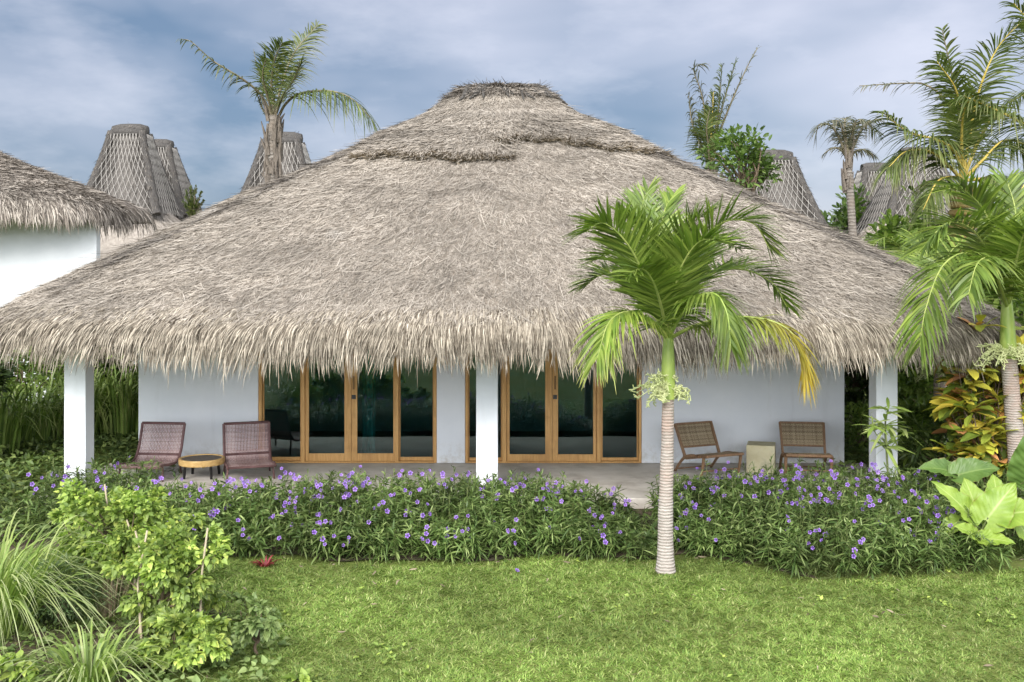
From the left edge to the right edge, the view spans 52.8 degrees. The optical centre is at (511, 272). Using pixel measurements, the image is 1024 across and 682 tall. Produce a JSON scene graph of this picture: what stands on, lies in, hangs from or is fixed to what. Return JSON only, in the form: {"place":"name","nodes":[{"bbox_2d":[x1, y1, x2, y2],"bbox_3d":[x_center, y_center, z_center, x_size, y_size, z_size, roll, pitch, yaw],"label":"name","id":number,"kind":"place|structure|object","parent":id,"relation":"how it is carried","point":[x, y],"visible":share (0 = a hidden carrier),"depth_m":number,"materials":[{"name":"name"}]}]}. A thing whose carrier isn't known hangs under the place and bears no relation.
{"place":"outdoors","nodes":[
{"label":"outdoors","id":0,"kind":"place"},
{"bbox_2d":[182,185,204,216],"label":"tree","id":1,"kind":"object","parent":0,"point":[190,205],"visible":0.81,"depth_m":23.96,"materials":[{"name":"green plant"}]},
{"bbox_2d":[240,132,311,191],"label":"thatched tower","id":2,"kind":"structure","parent":0,"point":[295,154],"depth_m":36.35,"materials":[{"name":"wicker"}]},
{"bbox_2d":[0,384,1023,681],"bbox_3d":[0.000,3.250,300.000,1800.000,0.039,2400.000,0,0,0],"label":"ground","id":3,"kind":"structure","parent":0,"point":[1016,564],"depth_m":9.76,"materials":[{"name":"green plant"}]},
{"bbox_2d":[0,346,33,453],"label":"shrub","id":4,"kind":"object","parent":3,"relation":"on","point":[6,374],"visible":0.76,"depth_m":17.33,"materials":[{"name":"green plant"}]},
{"bbox_2d":[0,346,63,404],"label":"shrub","id":5,"kind":"object","parent":3,"relation":"on","point":[39,373],"visible":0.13,"depth_m":20.80,"materials":[{"name":"green plant"}]},
{"bbox_2d":[0,372,99,457],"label":"reed clump","id":6,"kind":"object","parent":3,"relation":"on","point":[11,434],"visible":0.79,"depth_m":18.13,"materials":[{"name":"green plant"}]},
{"bbox_2d":[4,549,114,623],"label":"feathery shrub","id":7,"kind":"object","parent":3,"relation":"on","point":[65,608],"visible":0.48,"depth_m":9.51,"materials":[{"name":"green plant"}]},
{"bbox_2d":[0,361,131,447],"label":"reed clump","id":8,"kind":"object","parent":3,"relation":"on","point":[45,430],"visible":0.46,"depth_m":19.05,"materials":[{"name":"green plant"}]},
{"bbox_2d":[0,508,132,663],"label":"ornamental grass","id":9,"kind":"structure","parent":3,"relation":"on","point":[10,607],"depth_m":9.19,"materials":[{"name":"green plant"}]},
{"bbox_2d":[2,364,137,440],"bbox_3d":[-8.316,2.456,20.128,3.859,1.568,3.547,0,0,20],"label":"reed clump","id":10,"kind":"object","parent":3,"relation":"on","point":[105,390],"visible":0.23,"depth_m":19.75,"materials":[{"name":"green plant"}]},
{"bbox_2d":[8,347,137,411],"bbox_3d":[-9.557,1.773,22.643,3.171,3.017,2.244,0,0,-23],"label":"shrub","id":11,"kind":"object","parent":3,"relation":"on","point":[119,365],"visible":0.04,"depth_m":22.24,"materials":[{"name":"green plant"}]},
{"bbox_2d":[0,150,156,399],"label":"neighbour villa","id":12,"kind":"object","parent":3,"relation":"on","point":[52,224],"visible":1,"depth_m":25.40,"materials":[{"name":"paint"}]},
{"bbox_2d":[35,364,137,441],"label":"reed clump","id":13,"kind":"object","parent":3,"relation":"on","point":[127,423],"visible":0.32,"depth_m":19.63,"materials":[{"name":"green plant"}]},
{"bbox_2d":[47,485,128,577],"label":"vine bush","id":14,"kind":"object","parent":3,"relation":"on","point":[54,516],"visible":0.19,"depth_m":10.65,"materials":[{"name":"green plant"}]},
{"bbox_2d":[0,429,204,494],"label":"ground cover","id":15,"kind":"object","parent":3,"relation":"on","point":[112,442],"visible":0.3,"depth_m":17.40,"materials":[{"name":"green plant"}]},
{"bbox_2d":[94,347,137,391],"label":"shrub","id":16,"kind":"object","parent":3,"relation":"on","point":[107,366],"visible":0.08,"depth_m":22.41,"materials":[{"name":"green plant"}]},
{"bbox_2d":[0,587,251,681],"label":"soil patch","id":17,"kind":"object","parent":3,"relation":"on","point":[58,636],"visible":0.19,"depth_m":9.15,"materials":[{"name":"brown soil"}]},
{"bbox_2d":[0,650,44,681],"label":"leafy plant","id":18,"kind":"object","parent":17,"relation":"on","point":[9,668],"visible":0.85,"depth_m":8.07,"materials":[{"name":"green plant"}]},
{"bbox_2d":[0,614,213,681],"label":"ornamental grass","id":19,"kind":"object","parent":17,"relation":"on","point":[86,672],"depth_m":8.08,"materials":[{"name":"green plant"}]},
{"bbox_2d":[87,574,132,619],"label":"dry grass","id":20,"kind":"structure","parent":17,"relation":"on","point":[107,605],"depth_m":9.71,"materials":[{"name":"brown plant"}]},
{"bbox_2d":[96,582,230,630],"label":"ornamental grass","id":21,"kind":"object","parent":17,"relation":"on","point":[168,601],"depth_m":9.46,"materials":[{"name":"green plant"}]},
{"bbox_2d":[100,518,234,639],"bbox_3d":[-3.126,2.745,9.335,1.140,1.050,0.851,0,0,-28],"label":"vine bush","id":22,"kind":"object","parent":17,"relation":"on","point":[167,568],"visible":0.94,"depth_m":9.17,"materials":[{"name":"green plant"}]},
{"bbox_2d":[50,476,206,595],"bbox_3d":[-3.823,2.640,10.335,1.441,1.241,1.196,0,0,0],"label":"vine bush","id":23,"kind":"object","parent":3,"relation":"on","point":[130,511],"visible":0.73,"depth_m":10.08,"materials":[{"name":"green plant"}]},
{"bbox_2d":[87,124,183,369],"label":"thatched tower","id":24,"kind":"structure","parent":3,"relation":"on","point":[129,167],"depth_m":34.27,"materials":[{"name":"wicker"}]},
{"bbox_2d":[0,591,290,681],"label":"creeping weeds","id":25,"kind":"object","parent":3,"relation":"on","point":[195,678],"visible":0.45,"depth_m":8.85,"materials":[{"name":"green plant"}]},
{"bbox_2d":[154,139,201,220],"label":"thatched tower","id":26,"kind":"structure","parent":3,"relation":"on","point":[171,159],"depth_m":38.02,"materials":[{"name":"wicker"}]},
{"bbox_2d":[128,607,235,672],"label":"vine bush","id":27,"kind":"object","parent":3,"relation":"on","point":[192,634],"visible":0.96,"depth_m":8.34,"materials":[{"name":"green plant"}]},
{"bbox_2d":[230,592,282,655],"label":"leafy plant","id":28,"kind":"object","parent":3,"relation":"on","point":[255,630],"visible":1,"depth_m":8.62,"materials":[{"name":"green plant"}]},
{"bbox_2d":[249,555,281,566],"bbox_3d":[-2.717,3.192,11.421,0.362,0.092,0.379,0,0,35],"label":"red bromeliad","id":29,"kind":"object","parent":3,"relation":"on","point":[267,563],"visible":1,"depth_m":11.43,"materials":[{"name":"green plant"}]},
{"bbox_2d":[175,20,379,183],"bbox_3d":[-5.803,-1.876,27.579,5.533,10.456,2.895,0,0,13],"label":"coconut palm","id":30,"kind":"object","parent":3,"relation":"on","point":[273,146],"visible":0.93,"depth_m":27.62,"materials":[{"name":"green plant"}]},
{"bbox_2d":[281,667,317,681],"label":"weed","id":31,"kind":"object","parent":3,"relation":"on","point":[302,675],"visible":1,"depth_m":8.03,"materials":[{"name":"green plant"}]},
{"bbox_2d":[0,509,1017,577],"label":"soil bed","id":32,"kind":"object","parent":3,"relation":"on","point":[402,557],"visible":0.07,"depth_m":11.97,"materials":[{"name":"brown soil"}]},
{"bbox_2d":[0,478,132,543],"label":"ground cover","id":33,"kind":"object","parent":32,"relation":"on","point":[7,493],"visible":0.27,"depth_m":13.15,"materials":[{"name":"green plant"}]},
{"bbox_2d":[3,450,163,533],"bbox_3d":[-5.598,2.847,13.669,1.723,0.940,1.921,0,0,0],"label":"petunia hedge","id":34,"kind":"object","parent":32,"relation":"on","point":[94,482],"visible":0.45,"depth_m":13.65,"materials":[{"name":"green plant"}]},
{"bbox_2d":[101,465,657,565],"bbox_3d":[-1.614,2.891,12.524,6.956,1.047,2.455,0,0,0],"label":"petunia hedge","id":35,"kind":"object","parent":32,"relation":"on","point":[380,518],"visible":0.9,"depth_m":12.16,"materials":[{"name":"green plant"}]},
{"bbox_2d":[645,454,1021,580],"bbox_3d":[3.644,2.873,12.244,3.950,1.061,3.330,0,0,0],"label":"petunia hedge","id":36,"kind":"object","parent":32,"relation":"on","point":[795,519],"visible":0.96,"depth_m":11.72,"materials":[{"name":"green plant"}]},
{"bbox_2d":[854,397,926,486],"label":"strap leaf plant","id":37,"kind":"object","parent":32,"relation":"on","point":[880,426],"visible":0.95,"depth_m":13.93,"materials":[{"name":"green plant"}]},
{"bbox_2d":[937,557,960,571],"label":"weed","id":38,"kind":"object","parent":32,"relation":"on","point":[950,569],"visible":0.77,"depth_m":11.20,"materials":[{"name":"green plant"}]},
{"bbox_2d":[889,164,1023,498],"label":"fan crowned palm","id":39,"kind":"object","parent":32,"relation":"on","point":[992,259],"visible":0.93,"depth_m":12.91,"materials":[{"name":"green plant"}]},
{"bbox_2d":[904,460,1023,559],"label":"petunia hedge","id":40,"kind":"object","parent":32,"relation":"on","point":[1009,533],"visible":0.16,"depth_m":12.77,"materials":[{"name":"green plant"}]},
{"bbox_2d":[918,436,1023,526],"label":"elephant ear","id":41,"kind":"object","parent":32,"relation":"on","point":[958,469],"visible":0.9,"depth_m":12.58},
{"bbox_2d":[921,314,1023,489],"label":"croton bush","id":42,"kind":"object","parent":32,"relation":"on","point":[980,426],"visible":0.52,"depth_m":13.77,"materials":[{"name":"yellow plant"}]},
{"bbox_2d":[931,474,1023,568],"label":"elephant ear","id":43,"kind":"object","parent":32,"relation":"on","point":[996,507],"visible":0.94,"depth_m":11.23},
{"bbox_2d":[0,76,1023,508],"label":"thatched villa","id":44,"kind":"object","parent":3,"relation":"on","point":[428,262],"visible":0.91,"depth_m":15.23,"materials":[{"name":"plant"}]},
{"bbox_2d":[113,421,185,481],"bbox_3d":[-5.489,2.715,15.667,0.730,0.774,0.971,0,0,6],"label":"woven lounge chair","id":45,"kind":"object","parent":44,"relation":"on","point":[166,459],"visible":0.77,"depth_m":16.01,"materials":[{"name":"wicker"}]},
{"bbox_2d":[178,454,224,478],"bbox_3d":[-4.716,2.955,15.700,0.680,0.290,0.680,0,0,0],"label":"round table","id":46,"kind":"object","parent":44,"relation":"on","point":[193,461],"visible":1,"depth_m":15.51,"materials":[{"name":"brown wood"}]},
{"bbox_2d":[222,420,276,481],"bbox_3d":[-4.007,2.715,15.724,0.730,0.774,0.971,0,0,-19],"label":"woven lounge chair","id":47,"kind":"object","parent":44,"relation":"on","point":[238,456],"visible":1,"depth_m":16.02,"materials":[{"name":"wicker"}]},
{"bbox_2d":[263,354,300,460],"bbox_3d":[-3.755,1.958,16.892,0.632,2.225,0.045,0,0,0],"label":"window","id":48,"kind":"structure","parent":44,"relation":"in","point":[273,458],"depth_m":16.87,"materials":[{"name":"brown wood"}]},
{"bbox_2d":[305,350,350,460],"bbox_3d":[-2.996,1.958,16.852,0.750,2.225,0.045,0,0,0],"label":"door","id":49,"kind":"structure","parent":44,"relation":"in","point":[346,456],"depth_m":16.83,"materials":[{"name":"brown wood"}]},
{"bbox_2d":[362,349,374,452],"bbox_3d":[-2.390,1.835,17.250,0.220,2.470,0.080,0,0,0],"label":"curtain","id":50,"kind":"object","parent":44,"relation":"hanging from","point":[368,413],"visible":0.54,"depth_m":17.26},
{"bbox_2d":[351,349,394,460],"bbox_3d":[-2.261,1.958,16.841,0.712,2.225,0.067,0,0,0],"label":"door","id":51,"kind":"structure","parent":44,"relation":"in","point":[355,456],"depth_m":16.83,"materials":[{"name":"brown wood"}]},
{"bbox_2d":[399,357,433,460],"bbox_3d":[-1.559,1.958,16.892,0.571,2.225,0.045,0,0,0],"label":"window","id":52,"kind":"structure","parent":44,"relation":"in","point":[400,458],"depth_m":16.87,"materials":[{"name":"brown wood"}]},
{"bbox_2d":[468,350,501,460],"bbox_3d":[-0.439,1.958,16.892,0.548,2.225,0.045,0,0,0],"label":"window","id":53,"kind":"structure","parent":44,"relation":"in","point":[469,458],"depth_m":16.87,"materials":[{"name":"brown wood"}]},
{"bbox_2d":[507,349,551,460],"bbox_3d":[0.282,1.958,16.852,0.741,2.225,0.045,0,0,0],"label":"door","id":54,"kind":"structure","parent":44,"relation":"in","point":[547,456],"depth_m":16.83,"materials":[{"name":"brown wood"}]},
{"bbox_2d":[552,354,596,460],"bbox_3d":[1.018,1.958,16.841,0.722,2.225,0.067,0,0,0],"label":"door","id":55,"kind":"structure","parent":44,"relation":"in","point":[555,456],"depth_m":16.83,"materials":[{"name":"brown wood"}]},
{"bbox_2d":[601,368,637,460],"bbox_3d":[1.754,1.958,16.892,0.614,2.225,0.045,0,0,0],"label":"window","id":56,"kind":"structure","parent":44,"relation":"in","point":[602,458],"depth_m":16.87,"materials":[{"name":"brown wood"}]},
{"bbox_2d":[674,421,743,478],"bbox_3d":[3.025,2.731,15.889,0.721,0.758,0.887,0,0,-24],"label":"cane lounge chair","id":57,"kind":"object","parent":44,"relation":"on","point":[696,434],"visible":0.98,"depth_m":16.14,"materials":[{"name":"brown wicker"}]},
{"bbox_2d":[746,441,775,473],"bbox_3d":[3.896,2.884,16.150,0.430,0.428,0.430,0,0,16],"label":"side table","id":58,"kind":"object","parent":44,"relation":"on","point":[759,454],"visible":0.77,"depth_m":15.96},
{"bbox_2d":[779,421,833,476],"bbox_3d":[4.514,2.731,15.884,0.721,0.758,0.887,0,0,8],"label":"cane lounge chair","id":59,"kind":"object","parent":44,"relation":"on","point":[803,434],"visible":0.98,"depth_m":16.19,"materials":[{"name":"brown wicker"}]},
{"bbox_2d":[206,556,1023,681],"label":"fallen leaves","id":60,"kind":"object","parent":3,"relation":"on","point":[593,610],"visible":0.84,"depth_m":10.16,"materials":[{"name":"plant"}]},
{"bbox_2d":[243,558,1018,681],"bbox_3d":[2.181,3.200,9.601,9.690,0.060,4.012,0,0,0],"label":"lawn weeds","id":61,"kind":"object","parent":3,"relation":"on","point":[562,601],"visible":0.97,"depth_m":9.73,"materials":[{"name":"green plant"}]},
{"bbox_2d":[559,176,821,574],"bbox_3d":[1.974,1.067,11.172,3.022,4.467,2.795,0,0,0],"label":"fan crowned palm","id":62,"kind":"object","parent":3,"relation":"on","point":[659,275],"visible":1,"depth_m":10.69,"materials":[{"name":"green plant"}]},
{"bbox_2d":[684,45,761,174],"bbox_3d":[5.844,-1.532,28.830,2.281,9.785,2.152,0,0,0],"label":"slender leafy tree","id":63,"kind":"object","parent":3,"relation":"on","point":[708,114],"visible":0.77,"depth_m":28.73,"materials":[{"name":"green plant"}]},
{"bbox_2d":[695,122,785,195],"bbox_3d":[6.009,-0.336,26.920,2.530,7.179,1.720,0,0,0],"label":"spreading tree","id":64,"kind":"object","parent":3,"relation":"on","point":[755,160],"visible":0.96,"depth_m":26.76,"materials":[{"name":"green plant"}]},
{"bbox_2d":[750,149,829,228],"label":"thatched tower","id":65,"kind":"structure","parent":3,"relation":"on","point":[792,191],"depth_m":33.24,"materials":[{"name":"wicker"}]},
{"bbox_2d":[828,209,841,222],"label":"tree","id":66,"kind":"object","parent":3,"relation":"on","point":[833,218],"depth_m":38.43,"materials":[{"name":"green plant"}]},
{"bbox_2d":[804,116,885,237],"bbox_3d":[10.917,-0.872,33.047,3.205,8.461,1.914,0,0,-23],"label":"coconut palm","id":67,"kind":"object","parent":3,"relation":"on","point":[848,144],"visible":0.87,"depth_m":32.90,"materials":[{"name":"grey plant"}]},
{"bbox_2d":[821,182,870,233],"bbox_3d":[12.338,0.003,37.106,3.920,6.504,3.318,0,0,0],"label":"tree","id":68,"kind":"object","parent":3,"relation":"on","point":[841,223],"visible":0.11,"depth_m":36.45,"materials":[{"name":"green plant"}]},
{"bbox_2d":[844,350,868,428],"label":"shrub","id":69,"kind":"object","parent":3,"relation":"on","point":[857,383],"visible":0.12,"depth_m":21.22,"materials":[{"name":"green plant"}]},
{"bbox_2d":[844,400,868,459],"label":"shrub","id":70,"kind":"object","parent":3,"relation":"on","point":[855,430],"visible":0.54,"depth_m":17.92,"materials":[{"name":"green plant"}]},
{"bbox_2d":[844,358,868,406],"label":"shrub","id":71,"kind":"object","parent":3,"relation":"on","point":[864,379],"depth_m":23.23,"materials":[{"name":"green plant"}]},
{"bbox_2d":[833,162,886,234],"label":"thatched tower","id":72,"kind":"structure","parent":3,"relation":"on","point":[864,175],"depth_m":37.52,"materials":[{"name":"wicker"}]},
{"bbox_2d":[857,221,885,387],"bbox_3d":[10.971,0.870,30.516,4.634,4.861,4.096,0,0,0],"label":"thatched hut","id":73,"kind":"object","parent":3,"relation":"on","point":[861,234],"visible":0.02,"depth_m":30.36,"materials":[{"name":"white paint"}]},
{"bbox_2d":[862,205,939,267],"bbox_3d":[9.472,0.829,24.728,2.171,4.854,2.050,0,0,0],"label":"tree","id":74,"kind":"object","parent":3,"relation":"on","point":[890,222],"visible":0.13,"depth_m":24.64,"materials":[{"name":"green plant"}]},
{"bbox_2d":[856,143,954,236],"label":"thatched tower","id":75,"kind":"structure","parent":3,"relation":"on","point":[882,201],"depth_m":33.89,"materials":[{"name":"wicker"}]},
{"bbox_2d":[866,396,948,471],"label":"shrub","id":76,"kind":"object","parent":3,"relation":"on","point":[918,414],"visible":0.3,"depth_m":16.34,"materials":[{"name":"green plant"}]},
{"bbox_2d":[823,430,1005,499],"bbox_3d":[8.206,3.074,16.508,6.645,0.473,8.211,0,0,0],"label":"ground cover","id":77,"kind":"object","parent":3,"relation":"on","point":[859,450],"visible":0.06,"depth_m":16.79,"materials":[{"name":"green plant"}]},
{"bbox_2d":[861,230,973,281],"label":"fan palm clump","id":78,"kind":"object","parent":3,"relation":"on","point":[898,244],"visible":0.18,"depth_m":20.54,"materials":[{"name":"green plant"}]},
{"bbox_2d":[898,406,962,484],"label":"shrub","id":79,"kind":"object","parent":3,"relation":"on","point":[929,455],"visible":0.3,"depth_m":15.31,"materials":[{"name":"green plant"}]},
{"bbox_2d":[898,349,976,406],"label":"shrub","id":80,"kind":"object","parent":3,"relation":"on","point":[910,390],"visible":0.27,"depth_m":18.56,"materials":[{"name":"green plant"}]},
{"bbox_2d":[854,15,1023,252],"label":"coconut palm","id":81,"kind":"object","parent":3,"relation":"on","point":[945,152],"visible":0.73,"depth_m":22.30,"materials":[{"name":"green plant"}]},
{"bbox_2d":[898,180,983,251],"bbox_3d":[10.321,0.507,25.600,2.559,5.510,2.631,0,0,-28],"label":"tree","id":82,"kind":"object","parent":3,"relation":"on","point":[913,195],"visible":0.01,"depth_m":25.05,"materials":[{"name":"green plant"}]},
{"bbox_2d":[877,228,1023,457],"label":"fan crowned palm","id":83,"kind":"object","parent":3,"relation":"on","point":[938,373],"visible":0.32,"depth_m":17.09,"materials":[{"name":"green plant"}]},
{"bbox_2d":[940,0,1023,235],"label":"coconut palm","id":84,"kind":"object","parent":3,"relation":"on","point":[1001,113],"visible":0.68,"depth_m":18.68,"materials":[{"name":"green plant"}]},
{"bbox_2d":[947,286,1023,442],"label":"shrub","id":85,"kind":"object","parent":3,"relation":"on","point":[1018,304],"visible":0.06,"depth_m":19.63,"materials":[{"name":"green plant"}]},
{"bbox_2d":[1014,315,1023,406],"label":"shrub","id":86,"kind":"object","parent":3,"relation":"on","point":[1021,319],"visible":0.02,"depth_m":18.53,"materials":[{"name":"green plant"}]},
{"bbox_2d":[0,0,1023,221],"label":"sky","id":87,"kind":"structure","parent":0,"point":[72,71],"materials":[{"name":"blue"}]}
]}

